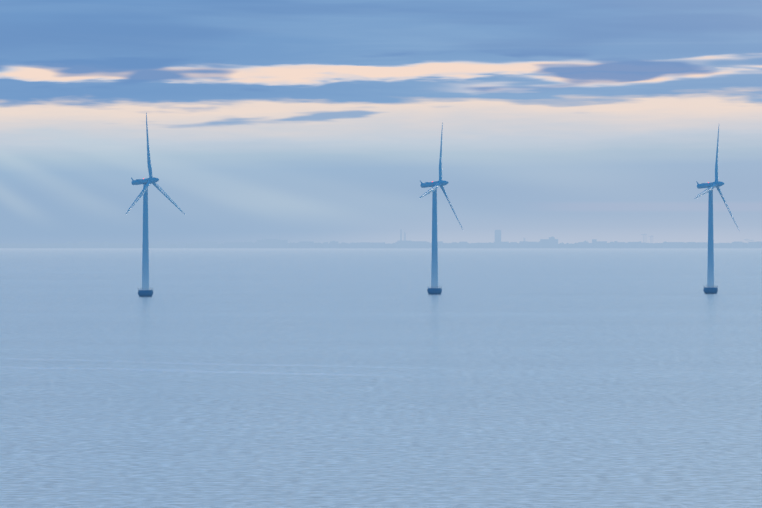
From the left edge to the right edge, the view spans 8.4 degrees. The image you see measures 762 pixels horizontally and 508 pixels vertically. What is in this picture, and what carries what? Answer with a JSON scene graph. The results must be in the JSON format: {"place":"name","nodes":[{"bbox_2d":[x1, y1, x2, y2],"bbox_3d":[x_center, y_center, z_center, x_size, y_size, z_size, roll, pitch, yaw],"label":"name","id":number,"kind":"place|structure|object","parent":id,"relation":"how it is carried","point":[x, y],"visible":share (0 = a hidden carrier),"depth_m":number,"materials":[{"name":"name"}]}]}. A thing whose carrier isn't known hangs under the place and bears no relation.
{"place":"outdoors","nodes":[
{"label":"outdoors","id":0,"kind":"place"},
{"bbox_2d":[0,248,761,507],"bbox_3d":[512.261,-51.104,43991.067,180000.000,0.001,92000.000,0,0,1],"label":"sea","id":1,"kind":"structure","parent":0,"point":[383,378],"depth_m":1112.63,"materials":[{"name":"liquid"}]},
{"bbox_2d":[126,113,184,296],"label":"wind turbine","id":2,"kind":"object","parent":1,"relation":"on","point":[144,291],"visible":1,"depth_m":2858.35,"materials":[{"name":"paint"}]},
{"bbox_2d":[66,229,761,247],"bbox_3d":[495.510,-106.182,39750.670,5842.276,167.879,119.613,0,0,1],"label":"distant skyline","id":3,"kind":"structure","parent":1,"relation":"on","point":[551,242],"depth_m":39694.11},
{"bbox_2d":[0,242,747,247],"bbox_3d":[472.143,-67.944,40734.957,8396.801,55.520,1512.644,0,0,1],"label":"coast treeline","id":4,"kind":"object","parent":3,"relation":"part of","point":[388,245],"visible":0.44,"depth_m":40000.20,"materials":[{"name":"blue plant"}]},
{"bbox_2d":[419,122,462,293],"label":"wind turbine","id":5,"kind":"object","parent":1,"relation":"on","point":[434,288],"visible":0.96,"depth_m":2992.59,"materials":[{"name":"paint"}]},
{"bbox_2d":[695,127,738,293],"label":"wind turbine","id":6,"kind":"object","parent":1,"relation":"on","point":[710,287],"visible":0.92,"depth_m":3038.66,"materials":[{"name":"paint"}]},
{"bbox_2d":[0,0,761,244],"label":"sky","id":7,"kind":"structure","parent":0,"point":[568,121],"materials":[{"name":"blue"}]}
]}

